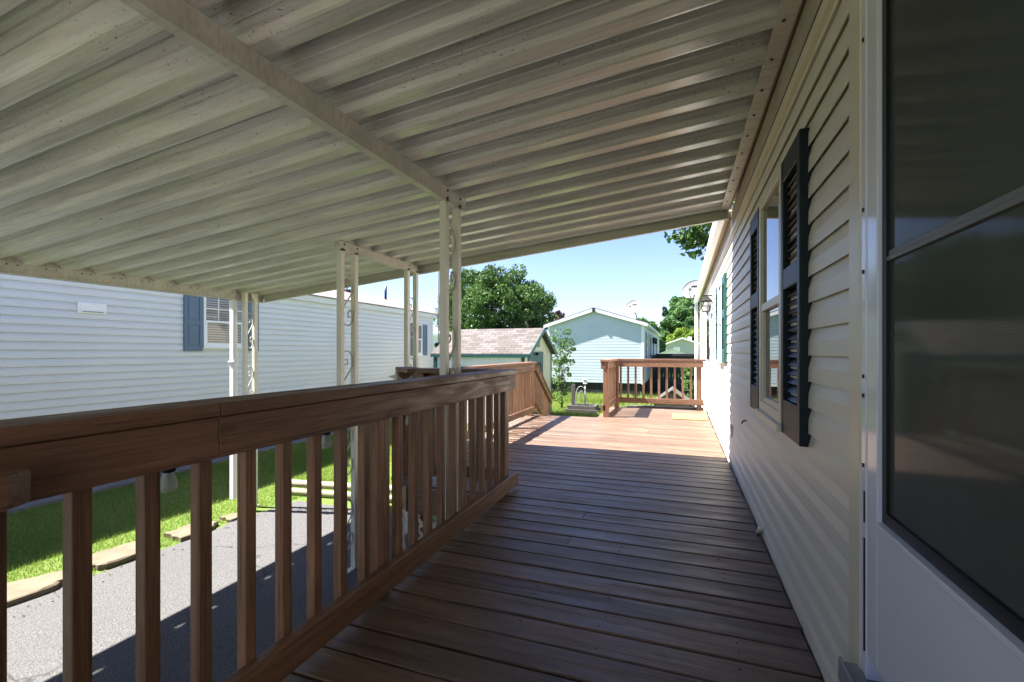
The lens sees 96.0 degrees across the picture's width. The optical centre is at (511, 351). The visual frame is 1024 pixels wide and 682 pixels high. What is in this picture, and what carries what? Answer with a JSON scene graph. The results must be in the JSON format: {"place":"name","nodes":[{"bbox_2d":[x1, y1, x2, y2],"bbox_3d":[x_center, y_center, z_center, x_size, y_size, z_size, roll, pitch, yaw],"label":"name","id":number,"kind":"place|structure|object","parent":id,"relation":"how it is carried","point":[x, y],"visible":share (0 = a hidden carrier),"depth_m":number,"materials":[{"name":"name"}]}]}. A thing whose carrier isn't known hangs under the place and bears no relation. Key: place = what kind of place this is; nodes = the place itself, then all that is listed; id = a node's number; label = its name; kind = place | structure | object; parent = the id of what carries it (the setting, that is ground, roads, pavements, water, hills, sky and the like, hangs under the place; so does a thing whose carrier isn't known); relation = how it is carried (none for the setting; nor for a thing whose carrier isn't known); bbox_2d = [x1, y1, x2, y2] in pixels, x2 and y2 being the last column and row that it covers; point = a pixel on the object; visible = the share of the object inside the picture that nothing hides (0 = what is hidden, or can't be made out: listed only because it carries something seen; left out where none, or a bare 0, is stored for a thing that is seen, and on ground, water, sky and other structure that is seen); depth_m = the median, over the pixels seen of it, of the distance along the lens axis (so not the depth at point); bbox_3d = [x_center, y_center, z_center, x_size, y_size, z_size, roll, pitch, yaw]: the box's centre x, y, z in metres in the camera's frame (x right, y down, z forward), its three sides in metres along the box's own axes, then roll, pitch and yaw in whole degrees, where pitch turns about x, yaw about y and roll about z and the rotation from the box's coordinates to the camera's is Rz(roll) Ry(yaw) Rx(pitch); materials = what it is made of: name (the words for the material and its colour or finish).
{"place":"outdoors","nodes":[
{"label":"outdoors","id":0,"kind":"place"},
{"bbox_2d":[7,501,435,681],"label":"driveway","id":1,"kind":"structure","parent":0,"point":[35,643],"depth_m":3.68,"materials":[{"name":"grey asphalt"}]},
{"bbox_2d":[13,480,333,616],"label":"leaf litter","id":2,"kind":"object","parent":1,"relation":"on","point":[162,554],"visible":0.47,"depth_m":4.48,"materials":[{"name":"brown plant"}]},
{"bbox_2d":[0,0,805,573],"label":"patio cover","id":3,"kind":"object","parent":1,"relation":"on","point":[244,152],"visible":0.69,"depth_m":2.52,"materials":[{"name":"grey metal"}]},
{"bbox_2d":[189,421,493,494],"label":"grass","id":4,"kind":"structure","parent":0,"point":[264,452],"depth_m":8.52,"materials":[{"name":"green plant"}]},
{"bbox_2d":[7,382,685,582],"bbox_3d":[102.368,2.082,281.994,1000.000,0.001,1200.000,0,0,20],"label":"ground","id":5,"kind":"structure","parent":0,"point":[328,501],"depth_m":5.81,"materials":[{"name":"green plant"}]},
{"bbox_2d":[7,570,62,606],"bbox_3d":[-4.269,2.046,3.805,0.410,0.068,0.993,0,0,28],"label":"edging stone","id":6,"kind":"object","parent":5,"relation":"on","point":[20,591],"visible":0.7,"depth_m":3.95,"materials":[{"name":"stone"}]},
{"bbox_2d":[92,541,135,570],"bbox_3d":[-3.949,2.048,4.660,0.411,0.064,0.632,0,0,20],"label":"edging stone","id":7,"kind":"object","parent":5,"relation":"on","point":[112,557],"visible":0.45,"depth_m":4.56,"materials":[{"name":"stone"}]},
{"bbox_2d":[164,521,217,541],"bbox_3d":[-3.656,2.051,5.304,0.354,0.059,0.506,0,0,20],"label":"edging stone","id":8,"kind":"object","parent":5,"relation":"on","point":[181,534],"visible":0.57,"depth_m":5.14,"materials":[{"name":"stone"}]},
{"bbox_2d":[7,418,391,513],"bbox_3d":[-6.530,2.078,5.881,0.250,0.085,22.600,0,0,20],"label":"concrete strip","id":9,"kind":"object","parent":5,"relation":"on","point":[58,498],"depth_m":7.04,"materials":[{"name":"grey concrete"}]},
{"bbox_2d":[0,274,439,457],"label":"mobile home","id":10,"kind":"object","parent":5,"relation":"on","point":[67,347],"visible":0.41,"depth_m":7.79,"materials":[{"name":"white plastic"}]},
{"bbox_2d":[203,297,241,348],"bbox_3d":[-5.511,-0.555,8.852,0.075,1.010,0.880,0,0,20],"label":"window","id":11,"kind":"structure","parent":10,"relation":"in","point":[216,312],"depth_m":8.74,"materials":[{"name":"white plastic"}]},
{"bbox_2d":[418,324,422,355],"bbox_3d":[-3.103,-0.375,15.483,0.075,1.050,0.370,0,0,20],"label":"window","id":12,"kind":"structure","parent":10,"relation":"in","point":[419,325],"depth_m":15.50,"materials":[{"name":"white glass"}]},
{"bbox_2d":[219,513,236,521],"bbox_3d":[-3.455,2.058,5.742,0.241,0.044,0.241,0,0,33],"label":"edging stone","id":13,"kind":"object","parent":5,"relation":"on","point":[230,517],"visible":0.62,"depth_m":5.67,"materials":[{"name":"stone"}]},
{"bbox_2d":[292,479,391,492],"bbox_3d":[-2.493,1.970,6.730,1.902,0.114,0.114,0,0,11],"label":"landscape timber","id":14,"kind":"object","parent":5,"relation":"on","point":[303,484],"visible":0.3,"depth_m":6.75,"materials":[{"name":"brown wood"}]},
{"bbox_2d":[292,488,391,502],"bbox_3d":[-2.468,2.035,6.535,1.915,0.104,0.104,0,0,13],"label":"landscape timber","id":15,"kind":"object","parent":5,"relation":"on","point":[303,492],"visible":0.31,"depth_m":6.54,"materials":[{"name":"brown wood"}]},
{"bbox_2d":[437,272,439,343],"bbox_3d":[-2.658,-2.165,16.550,0.168,8.470,0.060,0,0,20],"label":"antenna mast","id":16,"kind":"object","parent":5,"relation":"on","point":[438,308],"visible":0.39,"depth_m":16.51,"materials":[{"name":"grey metal"}]},
{"bbox_2d":[433,326,547,357],"bbox_3d":[-2.302,0.225,29.559,9.900,3.690,4.400,0,0,20],"label":"mobile home","id":17,"kind":"object","parent":5,"relation":"on","point":[435,336],"visible":0.01,"depth_m":28.28,"materials":[{"name":"white plastic"}]},
{"bbox_2d":[433,263,557,332],"bbox_3d":[-1.323,-1.785,29.787,8.554,7.750,7.050,0,0,20],"label":"maple tree","id":18,"kind":"object","parent":5,"relation":"on","point":[486,294],"visible":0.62,"depth_m":27.65,"materials":[{"name":"green plant"}]},
{"bbox_2d":[524,309,564,327],"bbox_3d":[2.801,-0.542,35.325,3.326,5.254,2.957,0,0,43],"label":"plum tree","id":19,"kind":"object","parent":5,"relation":"on","point":[558,313],"visible":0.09,"depth_m":35.12,"materials":[{"name":"purple plant"}]},
{"bbox_2d":[281,407,822,681],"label":"deck","id":20,"kind":"structure","parent":5,"relation":"on","point":[622,544],"depth_m":2.19,"materials":[{"name":"brown wood"}]},
{"bbox_2d":[0,464,30,511],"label":"handrail","id":21,"kind":"object","parent":20,"relation":"on","point":[15,485],"visible":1,"depth_m":0.82,"materials":[{"name":"brown wood"}]},
{"bbox_2d":[0,369,517,681],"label":"railing","id":22,"kind":"object","parent":20,"relation":"on","point":[73,458],"visible":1,"depth_m":1.46,"materials":[{"name":"brown wood"}]},
{"bbox_2d":[161,414,407,487],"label":"string lights","id":23,"kind":"object","parent":22,"relation":"hanging from","point":[169,471],"visible":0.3,"depth_m":1.35,"materials":[{"name":"black plastic"}]},
{"bbox_2d":[395,367,493,488],"bbox_3d":[-0.647,0.619,3.802,1.131,0.962,0.348,0,0,39],"label":"railing","id":24,"kind":"object","parent":20,"relation":"on","point":[416,372],"visible":0.31,"depth_m":3.69,"materials":[{"name":"brown wood"}]},
{"bbox_2d":[389,371,412,379],"bbox_3d":[-0.909,0.231,3.995,0.140,0.170,0.590,0,0,-33],"label":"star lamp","id":25,"kind":"object","parent":24,"relation":"hanging from","point":[394,376],"visible":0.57,"depth_m":4.19,"materials":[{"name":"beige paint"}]},
{"bbox_2d":[461,362,552,439],"bbox_3d":[0.048,1.126,7.100,0.155,1.888,3.920,0,0,20],"label":"railing","id":26,"kind":"object","parent":20,"relation":"on","point":[529,394],"visible":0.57,"depth_m":7.50,"materials":[{"name":"brown wood"}]},
{"bbox_2d":[600,358,705,416],"bbox_3d":[2.540,0.623,8.150,1.706,0.955,1.575,0,0,20],"label":"railing","id":27,"kind":"object","parent":20,"relation":"on","point":[610,368],"visible":1,"depth_m":8.68,"materials":[{"name":"brown wood"}]},
{"bbox_2d":[627,405,702,409],"bbox_3d":[2.944,1.130,8.931,1.400,0.120,0.140,0,0,20],"label":"timber","id":28,"kind":"object","parent":20,"relation":"on","point":[665,407],"visible":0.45,"depth_m":8.91,"materials":[{"name":"brown wood"}]},
{"bbox_2d":[672,413,708,420],"bbox_3d":[2.951,1.091,7.674,0.550,0.010,0.680,0,0,20],"label":"doormat","id":29,"kind":"object","parent":20,"relation":"on","point":[703,417],"visible":1,"depth_m":7.66,"materials":[{"name":"beige fabric"}]},
{"bbox_2d":[551,327,575,406],"bbox_3d":[1.798,0.594,16.697,1.131,2.955,1.094,0,0,-41],"label":"slender bush","id":30,"kind":"object","parent":5,"relation":"on","point":[562,361],"visible":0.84,"depth_m":16.59,"materials":[{"name":"green plant"}]},
{"bbox_2d":[565,385,600,413],"bbox_3d":[2.423,1.615,15.716,1.070,0.910,0.800,0,0,20],"label":"planter box","id":31,"kind":"object","parent":5,"relation":"on","point":[579,407],"visible":0.9,"depth_m":15.48,"materials":[{"name":"grey wood"}]},
{"bbox_2d":[575,386,586,405],"bbox_3d":[2.337,1.530,15.669,0.421,0.682,0.072,0,0,20],"label":"wire trellis","id":32,"kind":"object","parent":31,"relation":"on","point":[583,396],"visible":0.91,"depth_m":15.65,"materials":[{"name":"grey metal"}]},
{"bbox_2d":[582,379,587,405],"bbox_3d":[2.491,1.405,15.713,0.160,0.930,0.160,0,0,20],"label":"path light","id":33,"kind":"object","parent":31,"relation":"in","point":[585,381],"visible":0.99,"depth_m":15.67,"materials":[{"name":"grey metal"}]},
{"bbox_2d":[544,307,661,395],"bbox_3d":[6.653,0.020,29.229,4.820,4.100,16.910,0,0,20],"label":"mobile home","id":34,"kind":"object","parent":5,"relation":"on","point":[597,335],"visible":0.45,"depth_m":21.47,"materials":[{"name":"blue"}]},
{"bbox_2d":[625,300,640,319],"bbox_3d":[5.555,-1.866,21.193,0.780,1.024,0.551,0,0,20],"label":"satellite dish","id":35,"kind":"object","parent":34,"relation":"on","point":[632,306],"visible":0.98,"depth_m":21.24,"materials":[{"name":"grey metal"}]},
{"bbox_2d":[551,395,657,416],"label":"grass","id":36,"kind":"structure","parent":5,"relation":"on","point":[557,409],"depth_m":16.15,"materials":[{"name":"green plant"}]},
{"bbox_2d":[638,317,665,349],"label":"broadleaf tree","id":37,"kind":"object","parent":5,"relation":"on","point":[653,324],"visible":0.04,"depth_m":56.76,"materials":[{"name":"green plant"}]},
{"bbox_2d":[625,392,685,406],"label":"weeds","id":38,"kind":"object","parent":5,"relation":"on","point":[640,394],"visible":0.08,"depth_m":16.75,"materials":[{"name":"green plant"}]},
{"bbox_2d":[659,306,668,352],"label":"conifer","id":39,"kind":"object","parent":5,"relation":"on","point":[665,311],"visible":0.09,"depth_m":86.76,"materials":[{"name":"green plant"}]},
{"bbox_2d":[651,386,693,406],"bbox_3d":[3.828,1.473,11.015,0.920,1.194,1.080,0,0,20],"label":"gabled box","id":40,"kind":"object","parent":5,"relation":"on","point":[671,394],"visible":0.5,"depth_m":10.63,"materials":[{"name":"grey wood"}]},
{"bbox_2d":[650,354,698,393],"bbox_3d":[9.445,1.115,25.051,3.340,1.910,6.460,0,0,20],"label":"porch","id":41,"kind":"object","parent":5,"relation":"on","point":[670,374],"visible":0.13,"depth_m":22.40,"materials":[{"name":"brown wood"}]},
{"bbox_2d":[659,306,698,341],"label":"broadleaf tree","id":42,"kind":"object","parent":5,"relation":"on","point":[670,323],"visible":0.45,"depth_m":84.46,"materials":[{"name":"green plant"}]},
{"bbox_2d":[665,327,698,342],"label":"tree","id":43,"kind":"object","parent":5,"relation":"on","point":[679,332],"visible":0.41,"depth_m":79.70,"materials":[{"name":"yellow plant"}]},
{"bbox_2d":[668,295,699,321],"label":"ash tree","id":44,"kind":"object","parent":5,"relation":"on","point":[683,301],"visible":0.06,"depth_m":89.35,"materials":[{"name":"green plant"}]},
{"bbox_2d":[680,358,694,399],"bbox_3d":[5.350,1.141,13.578,0.756,1.858,1.254,0,0,20],"label":"leafy shrub","id":45,"kind":"object","parent":5,"relation":"on","point":[686,378],"visible":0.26,"depth_m":13.32,"materials":[{"name":"green plant"}]},
{"bbox_2d":[664,200,734,260],"bbox_3d":[7.397,-1.865,10.793,7.385,7.973,6.426,0,0,20],"label":"shade tree","id":46,"kind":"object","parent":5,"relation":"on","point":[700,233],"depth_m":11.60,"materials":[{"name":"green plant"}]},
{"bbox_2d":[694,0,1023,681],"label":"mobile home","id":47,"kind":"object","parent":5,"relation":"on","point":[861,329],"visible":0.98,"depth_m":1.09,"materials":[{"name":"beige plastic"}]},
{"bbox_2d":[682,280,698,297],"bbox_3d":[4.843,-1.638,12.182,0.668,0.501,0.413,0,0,20],"label":"satellite dish","id":48,"kind":"object","parent":47,"relation":"attached to","point":[689,289],"visible":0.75,"depth_m":12.27,"materials":[{"name":"grey metal"}]},
{"bbox_2d":[700,295,713,311],"bbox_3d":[3.120,-0.774,7.378,0.210,0.292,0.180,0,0,20],"label":"wall lantern","id":49,"kind":"object","parent":47,"relation":"attached to","point":[706,298],"depth_m":7.33,"materials":[{"name":"black plastic"}]},
{"bbox_2d":[707,289,712,415],"bbox_3d":[3.382,0.025,7.943,0.100,2.050,1.000,0,0,20],"label":"door","id":50,"kind":"structure","parent":47,"relation":"in","point":[709,314],"depth_m":7.59,"materials":[{"name":"white wood"}]},
{"bbox_2d":[716,280,721,362],"bbox_3d":[2.515,-0.345,5.550,0.075,0.970,0.590,0,0,20],"label":"window","id":51,"kind":"structure","parent":47,"relation":"in","point":[719,285],"depth_m":5.74,"materials":[{"name":"white"}]},
{"bbox_2d":[755,164,781,431],"bbox_3d":[1.347,-0.245,2.389,0.075,1.220,0.670,0,0,20],"label":"window","id":52,"kind":"structure","parent":47,"relation":"in","point":[769,410],"depth_m":2.43,"materials":[{"name":"beige plastic"}]},
{"bbox_2d":[868,0,1023,681],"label":"storm door","id":53,"kind":"structure","parent":47,"relation":"in","point":[946,77],"depth_m":0.85,"materials":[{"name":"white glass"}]},
{"bbox_2d":[430,328,556,423],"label":"garden shed","id":54,"kind":"structure","parent":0,"point":[491,346],"depth_m":13.55,"materials":[{"name":"white"}]},
{"bbox_2d":[530,356,535,413],"bbox_3d":[0.588,1.055,13.244,0.023,1.830,0.640,0,0,20],"label":"door","id":55,"kind":"structure","parent":54,"relation":"in","point":[533,358],"depth_m":13.30,"materials":[{"name":"green paint"}]},
{"bbox_2d":[536,356,541,414],"bbox_3d":[0.822,1.055,13.862,0.040,1.830,0.640,0,0,20],"label":"door","id":56,"kind":"structure","parent":54,"relation":"in","point":[538,358],"depth_m":13.87,"materials":[{"name":"green paint"}]},
{"bbox_2d":[345,224,710,330],"label":"sky","id":57,"kind":"structure","parent":0,"point":[648,269],"materials":[{"name":"blue"}]},
{"bbox_2d":[552,390,631,404],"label":"tall grass","id":58,"kind":"structure","parent":0,"point":[597,397],"depth_m":18.91,"materials":[{"name":"green plant"}]},
{"bbox_2d":[659,349,684,353],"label":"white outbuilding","id":59,"kind":"structure","parent":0,"point":[671,351],"depth_m":51.01,"materials":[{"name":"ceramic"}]},
{"bbox_2d":[666,337,698,353],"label":"house","id":60,"kind":"structure","parent":0,"point":[685,345],"depth_m":65.62,"materials":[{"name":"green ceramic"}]}
]}

